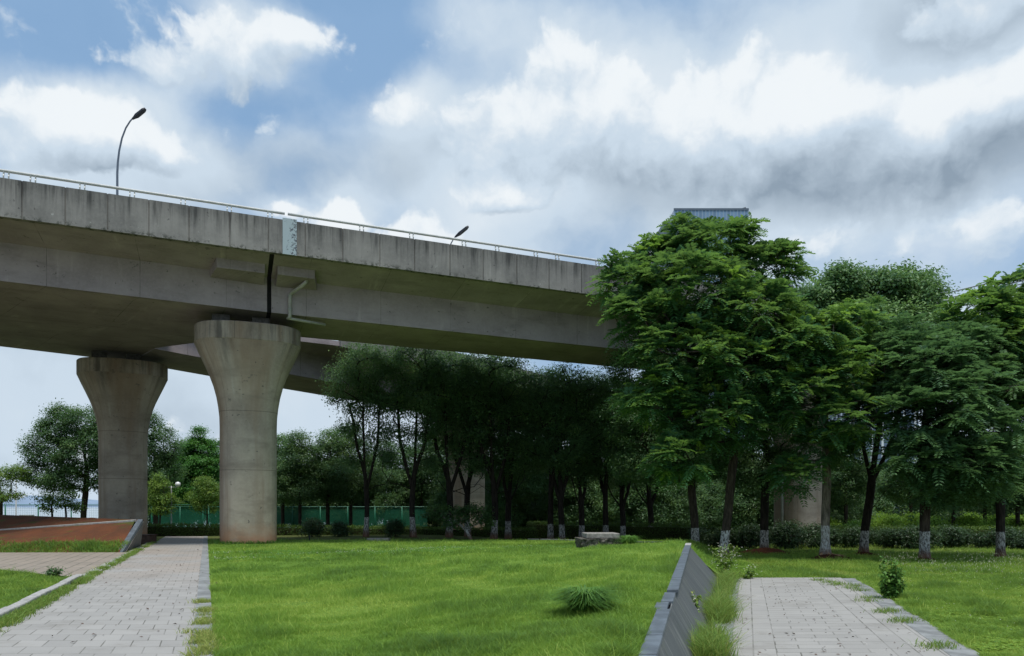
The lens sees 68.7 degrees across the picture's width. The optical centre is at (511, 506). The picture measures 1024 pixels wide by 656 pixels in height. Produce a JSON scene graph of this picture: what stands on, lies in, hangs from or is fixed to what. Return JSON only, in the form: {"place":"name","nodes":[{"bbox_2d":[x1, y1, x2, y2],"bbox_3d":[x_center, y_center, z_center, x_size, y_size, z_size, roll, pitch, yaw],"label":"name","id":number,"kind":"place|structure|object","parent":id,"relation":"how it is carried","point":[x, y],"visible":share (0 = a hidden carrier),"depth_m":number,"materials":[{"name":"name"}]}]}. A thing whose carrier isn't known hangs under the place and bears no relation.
{"place":"outdoors","nodes":[
{"label":"outdoors","id":0,"kind":"place"},
{"bbox_2d":[0,563,71,608],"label":"verge grass","id":1,"kind":"structure","parent":0,"point":[21,585],"depth_m":15.39,"materials":[{"name":"green plant"}]},
{"bbox_2d":[3,495,97,506],"bbox_3d":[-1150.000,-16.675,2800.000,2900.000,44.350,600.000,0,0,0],"label":"hills","id":2,"kind":"structure","parent":0,"point":[25,502],"depth_m":2572.54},
{"bbox_2d":[0,552,124,575],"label":"side path","id":3,"kind":"structure","parent":0,"point":[74,563],"depth_m":23.04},
{"bbox_2d":[0,536,131,551],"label":"bank grass","id":4,"kind":"structure","parent":0,"point":[53,545],"depth_m":28.53,"materials":[{"name":"green plant"}]},
{"bbox_2d":[0,536,203,655],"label":"path","id":5,"kind":"structure","parent":0,"point":[112,620],"depth_m":10.94,"materials":[{"name":"grey stone"}]},
{"bbox_2d":[0,540,158,634],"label":"kerb weeds","id":6,"kind":"object","parent":5,"relation":"on","point":[24,611],"visible":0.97,"depth_m":12.97,"materials":[{"name":"green plant"}]},
{"bbox_2d":[3,507,380,526],"bbox_3d":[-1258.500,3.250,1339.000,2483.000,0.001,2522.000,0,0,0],"label":"lake","id":7,"kind":"structure","parent":0,"point":[60,513],"depth_m":395.82,"materials":[{"name":"blue liquid"}]},
{"bbox_2d":[206,535,748,655],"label":"lawn","id":8,"kind":"structure","parent":0,"point":[405,545],"depth_m":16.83,"materials":[{"name":"green plant"}]},
{"bbox_2d":[211,544,575,559],"bbox_3d":[-2.567,1.525,27.494,15.828,0.372,6.189,0,0,-21],"label":"clover","id":9,"kind":"object","parent":8,"relation":"on","point":[389,551],"depth_m":26.30,"materials":[{"name":"green plant"}]},
{"bbox_2d":[541,582,626,611],"bbox_3d":[0.845,1.072,8.757,1.137,0.304,1.153,0,0,0],"label":"grass tuft","id":10,"kind":"object","parent":8,"relation":"on","point":[576,598],"visible":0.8,"depth_m":8.57,"materials":[{"name":"green plant"}]},
{"bbox_2d":[575,532,622,547],"bbox_3d":[2.985,1.175,25.504,1.555,0.550,1.400,0,0,-4],"label":"boulder","id":11,"kind":"object","parent":8,"relation":"on","point":[586,539],"visible":0.62,"depth_m":24.98,"materials":[{"name":"grey stone"}]},
{"bbox_2d":[0,0,1023,499],"label":"sky","id":12,"kind":"structure","parent":0,"point":[884,131],"materials":[{"name":"blue"}]},
{"bbox_2d":[10,520,1022,653],"bbox_3d":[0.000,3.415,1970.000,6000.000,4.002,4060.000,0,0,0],"label":"ground","id":13,"kind":"structure","parent":0,"point":[321,537],"depth_m":45.52,"materials":[{"name":"green plant"}]},
{"bbox_2d":[0,462,38,514],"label":"lakeside tree","id":14,"kind":"object","parent":13,"relation":"on","point":[9,473],"visible":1,"depth_m":57.89,"materials":[{"name":"green plant"}]},
{"bbox_2d":[0,574,82,617],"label":"kerb","id":15,"kind":"structure","parent":13,"relation":"on","point":[23,601],"depth_m":12.32,"materials":[{"name":"concrete"}]},
{"bbox_2d":[27,491,64,516],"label":"sapling","id":16,"kind":"object","parent":13,"relation":"on","point":[51,500],"visible":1,"depth_m":46.85,"materials":[{"name":"green plant"}]},
{"bbox_2d":[8,397,97,517],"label":"lakeside tree","id":17,"kind":"object","parent":13,"relation":"on","point":[67,447],"visible":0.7,"depth_m":58.93,"materials":[{"name":"green plant"}]},
{"bbox_2d":[49,490,87,516],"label":"sapling","id":18,"kind":"object","parent":13,"relation":"on","point":[74,506],"visible":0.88,"depth_m":47.94,"materials":[{"name":"green plant"}]},
{"bbox_2d":[0,515,143,551],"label":"earth bank","id":19,"kind":"structure","parent":13,"relation":"on","point":[16,528],"depth_m":30.98,"materials":[{"name":"red soil"}]},
{"bbox_2d":[3,504,210,526],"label":"fence","id":20,"kind":"object","parent":13,"relation":"on","point":[169,519],"visible":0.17,"depth_m":66.03,"materials":[{"name":"grey metal"}]},
{"bbox_2d":[76,351,167,533],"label":"bridge pier","id":21,"kind":"structure","parent":13,"relation":"on","point":[123,395],"depth_m":43.93,"materials":[{"name":"concrete"}]},
{"bbox_2d":[0,169,296,358],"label":"viaduct span","id":22,"kind":"object","parent":21,"relation":"on","point":[85,273],"visible":1,"depth_m":32.85,"materials":[{"name":"concrete"}]},
{"bbox_2d":[116,107,145,194],"bbox_3d":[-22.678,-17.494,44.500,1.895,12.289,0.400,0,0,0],"label":"street lamp","id":23,"kind":"object","parent":22,"relation":"on","point":[140,112],"visible":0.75,"depth_m":44.45,"materials":[{"name":"metal"}]},
{"bbox_2d":[147,471,184,524],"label":"sapling","id":24,"kind":"object","parent":13,"relation":"on","point":[158,503],"visible":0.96,"depth_m":57.28,"materials":[{"name":"green plant"}]},
{"bbox_2d":[147,411,191,524],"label":"lakeside tree","id":25,"kind":"object","parent":13,"relation":"on","point":[158,458],"visible":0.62,"depth_m":62.68,"materials":[{"name":"green plant"}]},
{"bbox_2d":[169,423,219,524],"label":"conifer tree","id":26,"kind":"object","parent":13,"relation":"on","point":[205,452],"visible":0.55,"depth_m":71.23,"materials":[{"name":"green plant"}]},
{"bbox_2d":[183,474,219,526],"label":"sapling","id":27,"kind":"object","parent":13,"relation":"on","point":[208,490],"visible":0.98,"depth_m":57.75,"materials":[{"name":"green plant"}]},
{"bbox_2d":[191,536,213,655],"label":"kerb strip","id":28,"kind":"object","parent":13,"relation":"on","point":[203,590],"visible":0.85,"depth_m":15.06,"materials":[{"name":"grey concrete"}]},
{"bbox_2d":[176,597,229,655],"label":"dry weeds","id":29,"kind":"object","parent":28,"relation":"on","point":[204,639],"visible":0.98,"depth_m":8.76,"materials":[{"name":"green plant"}]},
{"bbox_2d":[194,314,300,543],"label":"bridge pier","id":30,"kind":"structure","parent":13,"relation":"on","point":[248,365],"depth_m":35.30,"materials":[{"name":"concrete"}]},
{"bbox_2d":[151,506,426,527],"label":"fence","id":31,"kind":"object","parent":13,"relation":"on","point":[291,515],"visible":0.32,"depth_m":69.59,"materials":[{"name":"green metal"}]},
{"bbox_2d":[277,432,307,527],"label":"background tree","id":32,"kind":"object","parent":13,"relation":"on","point":[280,442],"visible":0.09,"depth_m":65.50,"materials":[{"name":"green plant"}]},
{"bbox_2d":[277,426,338,527],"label":"background tree","id":33,"kind":"object","parent":13,"relation":"on","point":[294,451],"visible":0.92,"depth_m":61.35,"materials":[{"name":"green plant"}]},
{"bbox_2d":[296,516,326,536],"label":"shrub","id":34,"kind":"object","parent":13,"relation":"on","point":[309,524],"visible":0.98,"depth_m":46.33,"materials":[{"name":"green plant"}]},
{"bbox_2d":[294,428,362,524],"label":"background tree","id":35,"kind":"object","parent":13,"relation":"on","point":[332,444],"visible":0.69,"depth_m":63.07,"materials":[{"name":"green plant"}]},
{"bbox_2d":[325,520,352,536],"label":"shrub","id":36,"kind":"object","parent":13,"relation":"on","point":[339,528],"visible":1,"depth_m":46.70,"materials":[{"name":"green plant"}]},
{"bbox_2d":[147,522,537,538],"bbox_3d":[-11.138,1.770,51.168,26.692,1.626,1.405,0,0,-14],"label":"hedge","id":37,"kind":"object","parent":13,"relation":"on","point":[200,529],"visible":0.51,"depth_m":50.81,"materials":[{"name":"green plant"}]},
{"bbox_2d":[316,422,393,528],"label":"background tree","id":38,"kind":"object","parent":13,"relation":"on","point":[375,482],"visible":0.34,"depth_m":65.14,"materials":[{"name":"green plant"}]},
{"bbox_2d":[315,342,411,536],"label":"grove tree","id":39,"kind":"object","parent":13,"relation":"on","point":[350,374],"visible":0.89,"depth_m":46.21,"materials":[{"name":"green plant"}]},
{"bbox_2d":[353,439,410,522],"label":"background tree","id":40,"kind":"object","parent":13,"relation":"on","point":[383,491],"visible":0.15,"depth_m":73.85,"materials":[{"name":"green plant"}]},
{"bbox_2d":[382,515,410,536],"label":"shrub","id":41,"kind":"object","parent":13,"relation":"on","point":[391,526],"visible":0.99,"depth_m":46.19,"materials":[{"name":"green plant"}]},
{"bbox_2d":[370,469,429,525],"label":"background tree","id":42,"kind":"object","parent":13,"relation":"on","point":[391,497],"visible":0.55,"depth_m":71.63,"materials":[{"name":"green plant"}]},
{"bbox_2d":[349,345,468,536],"bbox_3d":[-6.160,-4.412,46.556,7.694,13.162,5.340,0,0,-15],"label":"grove tree","id":43,"kind":"object","parent":13,"relation":"on","point":[400,429],"visible":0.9,"depth_m":46.31,"materials":[{"name":"green plant"}]},
{"bbox_2d":[385,439,444,525],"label":"background tree","id":44,"kind":"object","parent":13,"relation":"on","point":[427,484],"visible":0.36,"depth_m":72.69,"materials":[{"name":"green plant"}]},
{"bbox_2d":[424,468,446,525],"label":"background tree","id":45,"kind":"object","parent":13,"relation":"on","point":[442,495],"visible":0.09,"depth_m":68.96,"materials":[{"name":"green plant"}]},
{"bbox_2d":[384,349,509,537],"bbox_3d":[-4.073,-4.160,48.411,8.147,12.813,6.112,0,0,12],"label":"grove tree","id":46,"kind":"object","parent":13,"relation":"on","point":[445,469],"visible":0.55,"depth_m":48.24,"materials":[{"name":"green plant"}]},
{"bbox_2d":[413,500,495,539],"bbox_3d":[-3.255,0.901,44.301,5.020,2.593,2.775,0,0,0],"label":"leaning shrub","id":47,"kind":"object","parent":13,"relation":"on","point":[460,511],"visible":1,"depth_m":44.27,"materials":[{"name":"green plant"}]},
{"bbox_2d":[408,358,517,536],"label":"grove tree","id":48,"kind":"object","parent":13,"relation":"on","point":[467,493],"visible":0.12,"depth_m":50.81,"materials":[{"name":"green plant"}]},
{"bbox_2d":[439,417,493,529],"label":"bridge pier","id":49,"kind":"structure","parent":13,"relation":"on","point":[478,496],"depth_m":60.33,"materials":[{"name":"concrete"}]},
{"bbox_2d":[141,337,649,440],"bbox_3d":[4.603,-8.550,75.676,15.901,7.700,82.116,0,0,37],"label":"viaduct span","id":50,"kind":"object","parent":49,"relation":"on","point":[305,373],"visible":0.12,"depth_m":49.42,"materials":[{"name":"concrete"}]},
{"bbox_2d":[432,353,551,539],"bbox_3d":[-1.157,-4.125,48.915,8.295,13.045,6.223,0,0,1],"label":"grove tree","id":51,"kind":"object","parent":13,"relation":"on","point":[508,364],"visible":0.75,"depth_m":48.60,"materials":[{"name":"green plant"}]},
{"bbox_2d":[461,359,545,538],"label":"grove tree","id":52,"kind":"object","parent":13,"relation":"on","point":[508,497],"visible":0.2,"depth_m":51.52,"materials":[{"name":"green plant"}]},
{"bbox_2d":[485,473,534,529],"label":"background tree","id":53,"kind":"object","parent":13,"relation":"on","point":[521,513],"visible":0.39,"depth_m":65.91,"materials":[{"name":"green plant"}]},
{"bbox_2d":[485,426,548,525],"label":"background tree","id":54,"kind":"object","parent":13,"relation":"on","point":[532,488],"visible":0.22,"depth_m":66.30,"materials":[{"name":"green plant"}]},
{"bbox_2d":[510,365,600,539],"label":"grove tree","id":55,"kind":"object","parent":13,"relation":"on","point":[558,437],"visible":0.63,"depth_m":48.07,"materials":[{"name":"green plant"}]},
{"bbox_2d":[499,362,622,539],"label":"grove tree","id":56,"kind":"object","parent":13,"relation":"on","point":[561,487],"visible":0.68,"depth_m":48.61,"materials":[{"name":"green plant"}]},
{"bbox_2d":[530,466,616,525],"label":"background tree","id":57,"kind":"object","parent":13,"relation":"on","point":[571,512],"visible":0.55,"depth_m":66.76,"materials":[{"name":"green plant"}]},
{"bbox_2d":[536,366,623,536],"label":"grove tree","id":58,"kind":"object","parent":13,"relation":"on","point":[581,477],"visible":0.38,"depth_m":49.97,"materials":[{"name":"green plant"}]},
{"bbox_2d":[567,367,647,531],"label":"grove tree","id":59,"kind":"object","parent":13,"relation":"on","point":[604,488],"visible":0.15,"depth_m":51.12,"materials":[{"name":"green plant"}]},
{"bbox_2d":[527,520,712,539],"bbox_3d":[7.642,1.853,54.184,13.374,1.744,1.586,0,0,11],"label":"hedge","id":60,"kind":"object","parent":13,"relation":"on","point":[655,531],"visible":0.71,"depth_m":53.60,"materials":[{"name":"green plant"}]},
{"bbox_2d":[582,374,661,536],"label":"grove tree","id":61,"kind":"object","parent":13,"relation":"on","point":[622,498],"visible":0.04,"depth_m":52.36,"materials":[{"name":"green plant"}]},
{"bbox_2d":[596,481,687,526],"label":"background tree","id":62,"kind":"object","parent":13,"relation":"on","point":[639,505],"visible":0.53,"depth_m":65.75,"materials":[{"name":"green plant"}]},
{"bbox_2d":[601,373,695,526],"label":"grove tree","id":63,"kind":"object","parent":13,"relation":"on","point":[650,502],"depth_m":53.85,"materials":[{"name":"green plant"}]},
{"bbox_2d":[585,342,727,542],"bbox_3d":[8.331,-3.253,40.945,8.715,11.614,5.962,0,0,0],"label":"broadleaf tree","id":64,"kind":"object","parent":13,"relation":"on","point":[640,447],"visible":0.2,"depth_m":40.51,"materials":[{"name":"green plant"}]},
{"bbox_2d":[646,484,707,527],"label":"background tree","id":65,"kind":"object","parent":13,"relation":"on","point":[685,506],"visible":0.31,"depth_m":67.93,"materials":[{"name":"green plant"}]},
{"bbox_2d":[639,543,716,655],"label":"retaining wall","id":66,"kind":"structure","parent":13,"relation":"on","point":[676,615],"depth_m":9.95,"materials":[{"name":"concrete"}]},
{"bbox_2d":[653,207,748,435],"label":"office tower","id":67,"kind":"structure","parent":13,"relation":"on","point":[702,213],"depth_m":320.00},
{"bbox_2d":[584,210,818,555],"bbox_3d":[8.209,-5.236,31.776,10.300,15.349,7.077,0,0,0],"label":"broadleaf tree","id":68,"kind":"object","parent":13,"relation":"on","point":[724,337],"visible":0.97,"depth_m":30.62,"materials":[{"name":"green plant"}]},
{"bbox_2d":[696,482,721,530],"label":"background tree","id":69,"kind":"object","parent":13,"relation":"on","point":[707,515],"visible":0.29,"depth_m":79.09,"materials":[{"name":"green plant"}]},
{"bbox_2d":[697,479,742,528],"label":"background tree","id":70,"kind":"object","parent":13,"relation":"on","point":[710,504],"visible":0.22,"depth_m":79.42,"materials":[{"name":"green plant"}]},
{"bbox_2d":[684,567,757,655],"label":"wall weeds","id":71,"kind":"object","parent":13,"relation":"on","point":[713,640],"depth_m":11.94,"materials":[{"name":"green plant"}]},
{"bbox_2d":[708,526,736,547],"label":"shrub","id":72,"kind":"object","parent":13,"relation":"on","point":[717,536],"visible":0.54,"depth_m":41.83,"materials":[{"name":"green plant"}]},
{"bbox_2d":[711,543,739,572],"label":"leafy weed","id":73,"kind":"object","parent":13,"relation":"on","point":[725,565],"visible":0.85,"depth_m":21.48,"materials":[{"name":"green plant"}]},
{"bbox_2d":[705,459,760,529],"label":"background tree","id":74,"kind":"object","parent":13,"relation":"on","point":[744,504],"visible":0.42,"depth_m":69.20,"materials":[{"name":"green plant"}]},
{"bbox_2d":[680,347,821,547],"bbox_3d":[12.082,-3.075,37.392,7.707,11.113,5.511,0,0,0],"label":"broadleaf tree","id":75,"kind":"object","parent":13,"relation":"on","point":[750,481],"visible":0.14,"depth_m":36.61,"materials":[{"name":"green plant"}]},
{"bbox_2d":[731,518,772,548],"bbox_3d":[13.208,1.638,41.627,2.573,1.949,2.276,0,0,-38],"label":"shrub","id":76,"kind":"object","parent":13,"relation":"on","point":[753,540],"visible":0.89,"depth_m":41.27,"materials":[{"name":"green plant"}]},
{"bbox_2d":[756,518,811,548],"bbox_3d":[15.043,1.558,41.491,2.852,2.161,2.524,0,0,33],"label":"shrub","id":77,"kind":"object","parent":13,"relation":"on","point":[783,534],"visible":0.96,"depth_m":41.09,"materials":[{"name":"green plant"}]},
{"bbox_2d":[774,390,821,543],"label":"bridge pier","id":78,"kind":"structure","parent":13,"relation":"on","point":[796,510],"depth_m":47.40,"materials":[{"name":"concrete"}]},
{"bbox_2d":[266,213,1022,402],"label":"viaduct span","id":79,"kind":"object","parent":78,"relation":"on","point":[336,283],"visible":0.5,"depth_m":37.37,"materials":[{"name":"concrete"}]},
{"bbox_2d":[801,521,835,546],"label":"shrub","id":80,"kind":"object","parent":13,"relation":"on","point":[812,528],"visible":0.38,"depth_m":42.78,"materials":[{"name":"green plant"}]},
{"bbox_2d":[741,295,898,556],"bbox_3d":[13.134,-3.304,31.081,7.612,11.435,5.602,0,0,-26],"label":"broadleaf tree","id":81,"kind":"object","parent":13,"relation":"on","point":[826,341],"visible":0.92,"depth_m":30.28,"materials":[{"name":"green plant"}]},
{"bbox_2d":[834,526,869,547],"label":"shrub","id":82,"kind":"object","parent":13,"relation":"on","point":[845,539],"visible":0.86,"depth_m":42.36,"materials":[{"name":"green plant"}]},
{"bbox_2d":[830,476,881,528],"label":"background tree","id":83,"kind":"object","parent":13,"relation":"on","point":[838,514],"visible":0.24,"depth_m":69.95,"materials":[{"name":"green plant"}]},
{"bbox_2d":[830,423,890,525],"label":"background tree","id":84,"kind":"object","parent":13,"relation":"on","point":[845,482],"visible":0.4,"depth_m":65.15,"materials":[{"name":"green plant"}]},
{"bbox_2d":[713,524,1023,544],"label":"hedge","id":85,"kind":"object","parent":13,"relation":"on","point":[973,527],"visible":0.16,"depth_m":48.03,"materials":[{"name":"green plant"}]},
{"bbox_2d":[828,405,917,510],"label":"office block","id":86,"kind":"structure","parent":13,"relation":"on","point":[882,443],"depth_m":165.00,"materials":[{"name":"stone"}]},
{"bbox_2d":[786,256,963,551],"bbox_3d":[16.994,-4.694,35.187,9.044,14.336,7.002,0,0,0],"label":"broadleaf tree","id":87,"kind":"object","parent":13,"relation":"on","point":[904,287],"visible":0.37,"depth_m":34.87,"materials":[{"name":"green plant"}]},
{"bbox_2d":[851,466,900,517],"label":"background tree","id":88,"kind":"object","parent":13,"relation":"on","point":[882,504],"visible":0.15,"depth_m":91.43,"materials":[{"name":"green plant"}]},
{"bbox_2d":[873,527,902,548],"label":"shrub","id":89,"kind":"object","parent":13,"relation":"on","point":[888,542],"visible":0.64,"depth_m":41.93,"materials":[{"name":"green plant"}]},
{"bbox_2d":[874,512,904,529],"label":"shrub","id":90,"kind":"object","parent":13,"relation":"on","point":[890,520],"visible":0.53,"depth_m":62.68,"materials":[{"name":"green plant"}]},
{"bbox_2d":[877,556,907,597],"bbox_3d":[8.001,1.550,15.752,0.581,0.988,0.542,0,0,34],"label":"leafy weed","id":91,"kind":"object","parent":13,"relation":"on","point":[890,586],"visible":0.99,"depth_m":15.73,"materials":[{"name":"green plant"}]},
{"bbox_2d":[875,427,918,514],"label":"background tree","id":92,"kind":"object","parent":13,"relation":"on","point":[898,494],"visible":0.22,"depth_m":80.09,"materials":[{"name":"green plant"}]},
{"bbox_2d":[885,523,930,549],"bbox_3d":[21.627,1.747,41.047,1.901,1.628,2.148,0,0,2],"label":"shrub","id":93,"kind":"object","parent":13,"relation":"on","point":[907,543],"visible":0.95,"depth_m":40.89,"materials":[{"name":"green plant"}]},
{"bbox_2d":[877,468,941,519],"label":"background tree","id":94,"kind":"object","parent":13,"relation":"on","point":[903,509],"visible":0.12,"depth_m":93.56,"materials":[{"name":"green plant"}]},
{"bbox_2d":[842,578,978,655],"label":"kerb strip","id":95,"kind":"object","parent":13,"relation":"on","point":[927,630],"visible":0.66,"depth_m":11.57,"materials":[{"name":"grey concrete"}]},
{"bbox_2d":[904,523,944,548],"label":"shrub","id":96,"kind":"object","parent":13,"relation":"on","point":[934,543],"visible":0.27,"depth_m":41.22,"materials":[{"name":"green plant"}]},
{"bbox_2d":[852,310,1023,557],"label":"broadleaf tree","id":97,"kind":"object","parent":13,"relation":"on","point":[936,373],"visible":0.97,"depth_m":28.97,"materials":[{"name":"green plant"}]},
{"bbox_2d":[878,551,1022,571],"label":"seed heads","id":98,"kind":"object","parent":13,"relation":"on","point":[960,559],"visible":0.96,"depth_m":24.22,"materials":[{"name":"plant"}]},
{"bbox_2d":[937,522,972,547],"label":"shrub","id":99,"kind":"object","parent":13,"relation":"on","point":[951,535],"visible":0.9,"depth_m":42.49,"materials":[{"name":"green plant"}]},
{"bbox_2d":[931,454,979,525],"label":"background tree","id":100,"kind":"object","parent":13,"relation":"on","point":[952,514],"visible":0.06,"depth_m":64.57,"materials":[{"name":"green plant"}]},
{"bbox_2d":[955,509,983,529],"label":"shrub","id":101,"kind":"object","parent":13,"relation":"on","point":[971,521],"visible":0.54,"depth_m":63.29,"materials":[{"name":"green plant"}]},
{"bbox_2d":[926,263,1023,556],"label":"broadleaf tree","id":102,"kind":"object","parent":13,"relation":"on","point":[1002,304],"visible":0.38,"depth_m":31.29,"materials":[{"name":"green plant"}]},
{"bbox_2d":[966,460,1013,529],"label":"background tree","id":103,"kind":"object","parent":13,"relation":"on","point":[985,510],"visible":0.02,"depth_m":67.65,"materials":[{"name":"green plant"}]},
{"bbox_2d":[976,524,1019,548],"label":"shrub","id":104,"kind":"object","parent":13,"relation":"on","point":[1011,537],"visible":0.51,"depth_m":41.37,"materials":[{"name":"green plant"}]},
{"bbox_2d":[985,455,1023,526],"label":"background tree","id":105,"kind":"object","parent":13,"relation":"on","point":[1020,506],"visible":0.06,"depth_m":64.79,"materials":[{"name":"green plant"}]},
{"bbox_2d":[731,577,949,655],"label":"path","id":106,"kind":"structure","parent":0,"point":[806,638],"depth_m":11.92,"materials":[{"name":"grey stone"}]},
{"bbox_2d":[809,577,958,650],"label":"grass","id":107,"kind":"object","parent":106,"relation":"on","point":[907,619],"visible":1,"depth_m":13.36,"materials":[{"name":"green plant"}]},
{"bbox_2d":[706,543,1023,655],"bbox_3d":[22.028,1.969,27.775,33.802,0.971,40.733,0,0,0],"label":"rough grass","id":108,"kind":"structure","parent":0,"point":[944,590],"depth_m":20.85,"materials":[{"name":"green plant"}]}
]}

